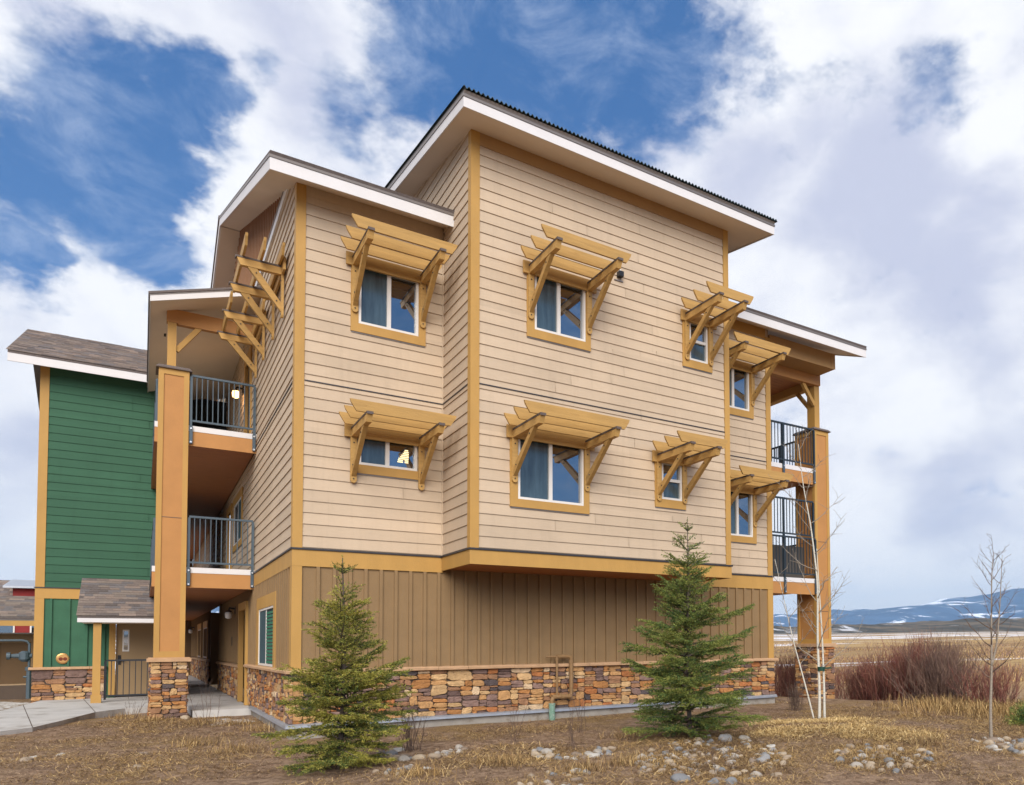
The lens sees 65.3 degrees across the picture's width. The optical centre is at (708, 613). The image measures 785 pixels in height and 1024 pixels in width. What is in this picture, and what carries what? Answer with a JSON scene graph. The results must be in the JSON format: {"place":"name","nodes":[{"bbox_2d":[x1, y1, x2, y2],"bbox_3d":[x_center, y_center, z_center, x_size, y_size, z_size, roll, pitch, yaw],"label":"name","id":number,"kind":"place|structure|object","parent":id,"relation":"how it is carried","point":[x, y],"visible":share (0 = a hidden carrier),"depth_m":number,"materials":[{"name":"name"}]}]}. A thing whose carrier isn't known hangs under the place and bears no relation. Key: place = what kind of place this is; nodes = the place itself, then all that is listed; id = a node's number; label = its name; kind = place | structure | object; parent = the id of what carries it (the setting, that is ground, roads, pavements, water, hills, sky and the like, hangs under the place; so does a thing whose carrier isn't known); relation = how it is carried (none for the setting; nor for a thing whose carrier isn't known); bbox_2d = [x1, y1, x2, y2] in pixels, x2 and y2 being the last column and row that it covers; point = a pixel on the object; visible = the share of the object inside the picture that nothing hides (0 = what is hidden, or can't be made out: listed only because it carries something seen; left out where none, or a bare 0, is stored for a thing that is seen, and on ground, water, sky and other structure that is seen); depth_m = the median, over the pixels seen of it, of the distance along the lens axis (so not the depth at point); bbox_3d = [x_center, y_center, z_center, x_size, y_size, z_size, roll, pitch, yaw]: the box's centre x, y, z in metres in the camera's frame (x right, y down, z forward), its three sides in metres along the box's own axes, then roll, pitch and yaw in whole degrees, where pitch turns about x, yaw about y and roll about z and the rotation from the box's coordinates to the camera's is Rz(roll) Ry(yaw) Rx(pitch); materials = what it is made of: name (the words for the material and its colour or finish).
{"place":"outdoors","nodes":[
{"label":"outdoors","id":0,"kind":"place"},
{"bbox_2d":[0,696,147,734],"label":"path","id":1,"kind":"structure","parent":0,"point":[35,716],"depth_m":17.16,"materials":[{"name":"concrete"}]},
{"bbox_2d":[0,631,1023,784],"bbox_3d":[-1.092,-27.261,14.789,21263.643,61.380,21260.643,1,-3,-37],"label":"ground","id":2,"kind":"structure","parent":0,"point":[780,638],"depth_m":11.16,"materials":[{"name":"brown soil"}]},
{"bbox_2d":[0,702,27,709],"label":"snow patch","id":3,"kind":"object","parent":2,"relation":"on","point":[3,705],"visible":0.77,"depth_m":21.23,"materials":[{"name":"white snow"}]},
{"bbox_2d":[0,596,34,699],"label":"carport shed","id":4,"kind":"structure","parent":2,"relation":"on","point":[16,610],"depth_m":23.35,"materials":[{"name":"brown wood"}]},
{"bbox_2d":[0,580,34,632],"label":"red house","id":5,"kind":"structure","parent":2,"relation":"on","point":[17,588],"depth_m":40.21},
{"bbox_2d":[0,626,14,632],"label":"window","id":6,"kind":"structure","parent":5,"relation":"in","point":[3,629],"depth_m":39.93,"materials":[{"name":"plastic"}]},
{"bbox_2d":[18,757,33,761],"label":"cobble","id":7,"kind":"object","parent":2,"relation":"on","point":[26,758],"visible":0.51,"depth_m":10.39,"materials":[{"name":"beige stone"}]},
{"bbox_2d":[6,329,155,702],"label":"green building","id":8,"kind":"structure","parent":2,"relation":"on","point":[96,515],"depth_m":20.66,"materials":[{"name":"green wood"}]},
{"bbox_2d":[0,639,31,698],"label":"gas meter","id":9,"kind":"object","parent":8,"relation":"attached to","point":[23,656],"visible":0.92,"depth_m":21.76,"materials":[{"name":"grey metal"}]},
{"bbox_2d":[124,696,147,716],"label":"bare shrub","id":10,"kind":"object","parent":2,"relation":"on","point":[135,708],"visible":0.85,"depth_m":17.08,"materials":[{"name":"plant"}]},
{"bbox_2d":[180,715,189,719],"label":"cobble","id":11,"kind":"object","parent":2,"relation":"on","point":[185,717],"visible":0.54,"depth_m":16.08,"materials":[{"name":"beige stone"}]},
{"bbox_2d":[187,677,221,725],"bbox_3d":[-9.622,1.669,14.594,0.653,1.089,0.234,0,-2,-4],"label":"bare shrub","id":12,"kind":"object","parent":2,"relation":"on","point":[206,703],"visible":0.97,"depth_m":14.56,"materials":[{"name":"brown plant"}]},
{"bbox_2d":[187,675,250,717],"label":"walkway","id":13,"kind":"structure","parent":2,"relation":"on","point":[229,705],"depth_m":18.77,"materials":[{"name":"concrete"}]},
{"bbox_2d":[213,718,254,724],"bbox_3d":[-9.793,2.193,15.651,0.927,0.042,1.730,1,-3,-37],"label":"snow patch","id":14,"kind":"object","parent":2,"relation":"on","point":[220,722],"visible":0.34,"depth_m":15.61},
{"bbox_2d":[250,555,418,775],"bbox_3d":[-4.566,0.634,9.706,1.634,2.779,1.916,-1,-2,19],"label":"spruce tree","id":15,"kind":"object","parent":2,"relation":"on","point":[346,681],"visible":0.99,"depth_m":9.45,"materials":[{"name":"green plant"}]},
{"bbox_2d":[385,750,397,754],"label":"cobble","id":16,"kind":"object","parent":2,"relation":"on","point":[393,752],"visible":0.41,"depth_m":10.60,"materials":[{"name":"grey stone"}]},
{"bbox_2d":[388,755,399,758],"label":"cobble","id":17,"kind":"object","parent":2,"relation":"on","point":[395,756],"visible":0.39,"depth_m":10.28,"materials":[{"name":"stone"}]},
{"bbox_2d":[393,747,404,751],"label":"cobble","id":18,"kind":"object","parent":2,"relation":"on","point":[398,749],"visible":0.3,"depth_m":11.02,"materials":[{"name":"grey stone"}]},
{"bbox_2d":[397,755,409,760],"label":"cobble","id":19,"kind":"object","parent":2,"relation":"on","point":[403,757],"visible":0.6,"depth_m":10.17,"materials":[{"name":"grey stone"}]},
{"bbox_2d":[390,695,429,751],"bbox_3d":[-4.387,1.592,11.061,0.486,0.887,0.742,-2,-3,31],"label":"bare shrub","id":20,"kind":"object","parent":2,"relation":"on","point":[406,736],"visible":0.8,"depth_m":11.10,"materials":[{"name":"brown plant"}]},
{"bbox_2d":[411,754,425,759],"bbox_3d":[-3.897,1.963,10.300,0.196,0.145,0.132,-3,-9,8],"label":"cobble","id":21,"kind":"object","parent":2,"relation":"on","point":[418,756],"visible":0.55,"depth_m":10.25,"materials":[{"name":"beige stone"}]},
{"bbox_2d":[427,753,441,758],"bbox_3d":[-3.719,1.948,10.375,0.180,0.109,0.223,-10,-15,7],"label":"cobble","id":22,"kind":"object","parent":2,"relation":"on","point":[432,755],"visible":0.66,"depth_m":10.30,"materials":[{"name":"beige stone"}]},
{"bbox_2d":[146,85,866,739],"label":"apartment building","id":23,"kind":"structure","parent":2,"relation":"on","point":[482,393],"depth_m":14.82,"materials":[{"name":"beige wood"}]},
{"bbox_2d":[197,623,200,657],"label":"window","id":24,"kind":"structure","parent":23,"relation":"in","point":[199,625],"depth_m":33.28,"materials":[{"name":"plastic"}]},
{"bbox_2d":[202,620,207,658],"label":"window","id":25,"kind":"structure","parent":23,"relation":"in","point":[205,624],"depth_m":29.46,"materials":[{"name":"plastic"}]},
{"bbox_2d":[232,486,243,553],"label":"window","id":26,"kind":"structure","parent":23,"relation":"in","point":[238,503],"depth_m":20.47,"materials":[{"name":"plastic"}]},
{"bbox_2d":[256,591,275,667],"bbox_3d":[-8.983,0.350,15.555,0.094,1.450,2.930,1,-3,-37],"label":"window","id":27,"kind":"structure","parent":23,"relation":"in","point":[266,605],"depth_m":15.47,"materials":[{"name":"glass"}]},
{"bbox_2d":[357,439,417,480],"bbox_3d":[-5.854,-2.837,13.934,1.060,0.725,0.094,1,-3,-37],"label":"window","id":28,"kind":"structure","parent":23,"relation":"in","point":[378,458],"depth_m":13.92,"materials":[{"name":"plastic"}]},
{"bbox_2d":[350,265,425,347],"bbox_3d":[-5.881,-5.667,14.045,1.300,1.300,0.094,1,-3,-37],"label":"window","id":29,"kind":"structure","parent":23,"relation":"in","point":[388,306],"depth_m":14.03,"materials":[{"name":"plastic"}]},
{"bbox_2d":[509,438,589,514],"bbox_3d":[-2.940,-2.573,14.163,1.580,1.370,0.094,1,-3,-37],"label":"window","id":30,"kind":"structure","parent":23,"relation":"in","point":[550,476],"depth_m":14.15,"materials":[{"name":"plastic"}]},
{"bbox_2d":[526,274,590,352],"bbox_3d":[-2.825,-5.688,14.391,1.300,1.290,0.094,1,-3,-37],"label":"window","id":31,"kind":"structure","parent":23,"relation":"in","point":[559,318],"depth_m":14.38,"materials":[{"name":"plastic"}]},
{"bbox_2d":[654,462,685,510],"bbox_3d":[-0.805,-2.651,15.752,0.760,1.010,0.094,1,-3,-37],"label":"window","id":32,"kind":"structure","parent":23,"relation":"in","point":[672,494],"depth_m":15.77,"materials":[{"name":"plastic"}]},
{"bbox_2d":[682,320,712,373],"bbox_3d":[-0.260,-5.717,16.298,0.770,1.090,0.094,1,-3,-37],"label":"window","id":33,"kind":"structure","parent":23,"relation":"in","point":[698,360],"depth_m":16.31,"materials":[{"name":"plastic"}]},
{"bbox_2d":[729,368,753,419],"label":"window","id":34,"kind":"structure","parent":23,"relation":"in","point":[739,381],"depth_m":19.01,"materials":[{"name":"plastic"}]},
{"bbox_2d":[731,492,756,544],"bbox_3d":[0.680,-2.422,18.770,1.210,1.380,0.094,1,-3,-37],"label":"window","id":35,"kind":"structure","parent":23,"relation":"in","point":[743,531],"depth_m":18.91,"materials":[{"name":"plastic"}]},
{"bbox_2d":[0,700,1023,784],"bbox_3d":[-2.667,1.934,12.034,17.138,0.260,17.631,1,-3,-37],"label":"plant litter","id":36,"kind":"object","parent":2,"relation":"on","point":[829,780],"visible":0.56,"depth_m":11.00,"materials":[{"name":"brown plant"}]},
{"bbox_2d":[507,704,525,742],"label":"bare shrub","id":37,"kind":"object","parent":2,"relation":"on","point":[515,726],"visible":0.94,"depth_m":11.85,"materials":[{"name":"brown plant"}]},
{"bbox_2d":[531,751,541,756],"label":"cobble","id":38,"kind":"object","parent":2,"relation":"on","point":[533,753],"visible":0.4,"depth_m":10.33,"materials":[{"name":"beige stone"}]},
{"bbox_2d":[539,748,552,753],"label":"cobble","id":39,"kind":"object","parent":2,"relation":"on","point":[545,750],"visible":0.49,"depth_m":10.52,"materials":[{"name":"beige stone"}]},
{"bbox_2d":[544,753,554,758],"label":"cobble","id":40,"kind":"object","parent":2,"relation":"on","point":[551,755],"visible":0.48,"depth_m":10.17,"materials":[{"name":"beige stone"}]},
{"bbox_2d":[86,700,1022,782],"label":"grass tufts","id":41,"kind":"object","parent":2,"relation":"on","point":[417,768],"visible":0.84,"depth_m":10.86,"materials":[{"name":"plant"}]},
{"bbox_2d":[546,654,573,719],"bbox_3d":[-3.028,1.576,15.603,0.594,1.492,0.156,1,-3,-37],"label":"standpipe","id":42,"kind":"object","parent":2,"relation":"on","point":[557,696],"visible":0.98,"depth_m":15.58,"materials":[{"name":"metal"}]},
{"bbox_2d":[567,713,575,746],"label":"bare shrub","id":43,"kind":"object","parent":2,"relation":"on","point":[570,735],"visible":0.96,"depth_m":11.05,"materials":[{"name":"brown plant"}]},
{"bbox_2d":[570,751,581,757],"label":"cobble","id":44,"kind":"object","parent":2,"relation":"on","point":[576,753],"visible":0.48,"depth_m":10.27,"materials":[{"name":"beige stone"}]},
{"bbox_2d":[570,777,581,782],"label":"cobble","id":45,"kind":"object","parent":2,"relation":"on","point":[577,779],"visible":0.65,"depth_m":8.42,"materials":[{"name":"beige stone"}]},
{"bbox_2d":[568,683,586,731],"bbox_3d":[-2.268,1.613,13.315,0.352,0.975,0.436,0,-2,-18],"label":"bare shrub","id":46,"kind":"object","parent":2,"relation":"on","point":[580,727],"visible":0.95,"depth_m":13.30,"materials":[{"name":"brown plant"}]},
{"bbox_2d":[587,753,599,756],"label":"cobble","id":47,"kind":"object","parent":2,"relation":"on","point":[590,754],"visible":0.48,"depth_m":10.25,"materials":[{"name":"white stone"}]},
{"bbox_2d":[409,733,951,784],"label":"river rocks","id":48,"kind":"object","parent":2,"relation":"on","point":[754,748],"visible":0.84,"depth_m":9.93,"materials":[{"name":"stone"}]},
{"bbox_2d":[670,773,690,782],"bbox_3d":[-0.292,1.838,8.375,0.196,0.192,0.284,-2,-3,40],"label":"cobble","id":49,"kind":"object","parent":2,"relation":"on","point":[677,777],"visible":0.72,"depth_m":8.29,"materials":[{"name":"grey stone"}]},
{"bbox_2d":[618,517,770,739],"bbox_3d":[-0.330,0.210,11.799,2.206,3.467,2.874,0,-2,-10],"label":"spruce tree","id":50,"kind":"object","parent":2,"relation":"on","point":[678,677],"visible":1,"depth_m":11.66,"materials":[{"name":"green plant"}]},
{"bbox_2d":[705,742,716,766],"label":"bare shrub","id":51,"kind":"object","parent":2,"relation":"on","point":[711,756],"visible":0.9,"depth_m":9.26,"materials":[{"name":"brown plant"}]},
{"bbox_2d":[706,778,719,784],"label":"cobble","id":52,"kind":"object","parent":2,"relation":"on","point":[712,780],"visible":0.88,"depth_m":8.19,"materials":[{"name":"grey stone"}]},
{"bbox_2d":[708,770,719,774],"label":"cobble","id":53,"kind":"object","parent":2,"relation":"on","point":[712,771],"visible":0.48,"depth_m":8.87,"materials":[{"name":"beige stone"}]},
{"bbox_2d":[718,734,731,741],"bbox_3d":[0.251,1.885,11.326,0.230,0.199,0.174,7,-13,-14],"label":"cobble","id":54,"kind":"object","parent":2,"relation":"on","point":[724,737],"visible":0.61,"depth_m":11.29,"materials":[{"name":"grey stone"}]},
{"bbox_2d":[724,777,737,784],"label":"cobble","id":55,"kind":"object","parent":2,"relation":"on","point":[730,779],"visible":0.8,"depth_m":8.20,"materials":[{"name":"grey stone"}]},
{"bbox_2d":[729,771,741,775],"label":"cobble","id":56,"kind":"object","parent":2,"relation":"on","point":[734,772],"visible":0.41,"depth_m":8.80,"materials":[{"name":"beige stone"}]},
{"bbox_2d":[739,735,750,740],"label":"cobble","id":57,"kind":"object","parent":2,"relation":"on","point":[744,737],"visible":0.62,"depth_m":11.35,"materials":[{"name":"grey stone"}]},
{"bbox_2d":[748,758,755,765],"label":"cobble","id":58,"kind":"object","parent":2,"relation":"on","point":[751,760],"visible":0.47,"depth_m":9.44,"materials":[{"name":"beige stone"}]},
{"bbox_2d":[750,771,762,776],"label":"cobble","id":59,"kind":"object","parent":2,"relation":"on","point":[757,772],"visible":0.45,"depth_m":8.79,"materials":[{"name":"beige stone"}]},
{"bbox_2d":[756,753,769,763],"bbox_3d":[0.674,1.864,9.631,0.199,0.174,0.267,4,15,35],"label":"cobble","id":60,"kind":"object","parent":2,"relation":"on","point":[764,757],"visible":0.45,"depth_m":9.57,"materials":[{"name":"grey stone"}]},
{"bbox_2d":[770,772,781,776],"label":"cobble","id":61,"kind":"object","parent":2,"relation":"on","point":[776,774],"visible":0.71,"depth_m":8.72,"materials":[{"name":"beige stone"}]},
{"bbox_2d":[774,644,795,696],"bbox_3d":[2.455,1.904,23.231,2.621,2.107,2.427,1,-3,-37],"label":"willow bush","id":62,"kind":"object","parent":2,"relation":"on","point":[780,686],"visible":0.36,"depth_m":22.90,"materials":[{"name":"brown plant"}]},
{"bbox_2d":[781,755,791,760],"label":"cobble","id":63,"kind":"object","parent":2,"relation":"on","point":[786,757],"visible":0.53,"depth_m":9.67,"materials":[{"name":"beige stone"}]},
{"bbox_2d":[783,673,805,710],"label":"bare shrub","id":64,"kind":"object","parent":2,"relation":"on","point":[797,699],"visible":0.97,"depth_m":17.13,"materials":[{"name":"brown plant"}]},
{"bbox_2d":[771,425,868,718],"bbox_3d":[2.121,-0.826,14.923,1.568,5.781,2.115,-2,-3,30],"label":"aspen tree","id":65,"kind":"object","parent":2,"relation":"on","point":[819,668],"visible":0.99,"depth_m":14.59,"materials":[{"name":"white plant"}]},
{"bbox_2d":[834,654,849,698],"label":"willow bush","id":66,"kind":"object","parent":2,"relation":"on","point":[839,678],"visible":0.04,"depth_m":25.86,"materials":[{"name":"brown plant"}]},
{"bbox_2d":[744,715,955,742],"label":"straw mulch","id":67,"kind":"object","parent":2,"relation":"on","point":[786,730],"visible":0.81,"depth_m":11.92,"materials":[{"name":"beige plant"}]},
{"bbox_2d":[848,762,863,768],"bbox_3d":[1.797,1.859,9.296,0.179,0.115,0.223,-4,3,-16],"label":"cobble","id":68,"kind":"object","parent":2,"relation":"on","point":[855,764],"visible":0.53,"depth_m":9.27,"materials":[{"name":"grey stone"}]},
{"bbox_2d":[834,650,892,699],"bbox_3d":[4.320,1.944,21.785,2.352,1.966,2.697,-2,-3,28],"label":"willow bush","id":69,"kind":"object","parent":2,"relation":"on","point":[851,690],"visible":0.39,"depth_m":21.48,"materials":[{"name":"brown plant"}]},
{"bbox_2d":[865,764,874,770],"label":"cobble","id":70,"kind":"object","parent":2,"relation":"on","point":[869,766],"visible":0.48,"depth_m":9.10,"materials":[{"name":"beige stone"}]},
{"bbox_2d":[854,641,908,700],"bbox_3d":[5.019,1.623,20.584,2.417,1.997,2.212,-1,-2,16],"label":"willow bush","id":71,"kind":"object","parent":2,"relation":"on","point":[881,694],"visible":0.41,"depth_m":20.53,"materials":[{"name":"brown plant"}]},
{"bbox_2d":[883,757,894,763],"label":"cobble","id":72,"kind":"object","parent":2,"relation":"on","point":[887,759],"visible":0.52,"depth_m":9.46,"materials":[{"name":"grey stone"}]},
{"bbox_2d":[886,762,893,768],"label":"cobble","id":73,"kind":"object","parent":2,"relation":"on","point":[891,764],"visible":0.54,"depth_m":9.14,"materials":[{"name":"grey stone"}]},
{"bbox_2d":[891,768,900,772],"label":"cobble","id":74,"kind":"object","parent":2,"relation":"on","point":[895,770],"visible":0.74,"depth_m":8.80,"materials":[{"name":"grey stone"}]},
{"bbox_2d":[774,641,1023,682],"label":"plain grass","id":75,"kind":"structure","parent":2,"relation":"on","point":[999,654],"depth_m":130.44,"materials":[{"name":"plant"}]},
{"bbox_2d":[901,762,913,768],"bbox_3d":[2.369,1.828,9.131,0.135,0.116,0.165,2,-3,-44],"label":"cobble","id":76,"kind":"object","parent":2,"relation":"on","point":[906,763],"visible":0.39,"depth_m":9.09,"materials":[{"name":"beige stone"}]},
{"bbox_2d":[863,627,962,700],"bbox_3d":[5.221,1.286,19.521,2.537,2.034,2.522,-1,-2,12],"label":"willow bush","id":77,"kind":"object","parent":2,"relation":"on","point":[900,660],"visible":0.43,"depth_m":19.42,"materials":[{"name":"brown plant"}]},
{"bbox_2d":[923,757,933,761],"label":"cobble","id":78,"kind":"object","parent":2,"relation":"on","point":[927,758],"visible":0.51,"depth_m":9.48,"materials":[{"name":"grey stone"}]},
{"bbox_2d":[877,627,999,704],"bbox_3d":[5.487,1.259,18.368,2.974,1.990,2.715,1,-3,-37],"label":"willow bush","id":79,"kind":"object","parent":2,"relation":"on","point":[941,672],"visible":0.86,"depth_m":18.26,"materials":[{"name":"brown plant"}]},
{"bbox_2d":[933,654,1023,707],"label":"willow bush","id":80,"kind":"object","parent":2,"relation":"on","point":[984,689],"visible":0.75,"depth_m":16.97,"materials":[{"name":"brown plant"}]},
{"bbox_2d":[949,537,1022,736],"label":"sapling tree","id":81,"kind":"object","parent":2,"relation":"on","point":[992,655],"visible":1,"depth_m":11.72,"materials":[{"name":"grey plant"}]},
{"bbox_2d":[983,740,993,744],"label":"cobble","id":82,"kind":"object","parent":2,"relation":"on","point":[986,742],"visible":0.52,"depth_m":10.91,"materials":[{"name":"beige stone"}]},
{"bbox_2d":[982,744,998,749],"bbox_3d":[3.920,1.890,10.649,0.155,0.136,0.295,13,-19,-32],"label":"cobble","id":83,"kind":"object","parent":2,"relation":"on","point":[993,746],"visible":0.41,"depth_m":10.54,"materials":[{"name":"white stone"}]},
{"bbox_2d":[986,737,998,741],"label":"cobble","id":84,"kind":"object","parent":2,"relation":"on","point":[994,738],"visible":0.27,"depth_m":11.27,"materials":[{"name":"beige stone"}]},
{"bbox_2d":[1003,699,1023,725],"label":"juniper shrub","id":85,"kind":"object","parent":2,"relation":"on","point":[1018,718],"visible":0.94,"depth_m":13.64,"materials":[{"name":"green plant"}]},
{"bbox_2d":[0,0,1023,614],"label":"sky","id":86,"kind":"structure","parent":0,"point":[883,140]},
{"bbox_2d":[211,588,1023,626],"bbox_3d":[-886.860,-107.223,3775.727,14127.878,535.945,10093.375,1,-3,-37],"label":"mountains","id":87,"kind":"structure","parent":0,"point":[940,610],"depth_m":6815.68,"materials":[{"name":"blue stone"}]},
{"bbox_2d":[774,618,1023,632],"bbox_3d":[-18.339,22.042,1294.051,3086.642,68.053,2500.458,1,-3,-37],"label":"hills","id":88,"kind":"structure","parent":0,"point":[1017,624],"depth_m":1739.89,"materials":[{"name":"soil"}]},
{"bbox_2d":[871,691,1023,722],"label":"marsh grass","id":89,"kind":"structure","parent":0,"point":[946,703],"depth_m":16.22,"materials":[{"name":"plant"}]}
]}

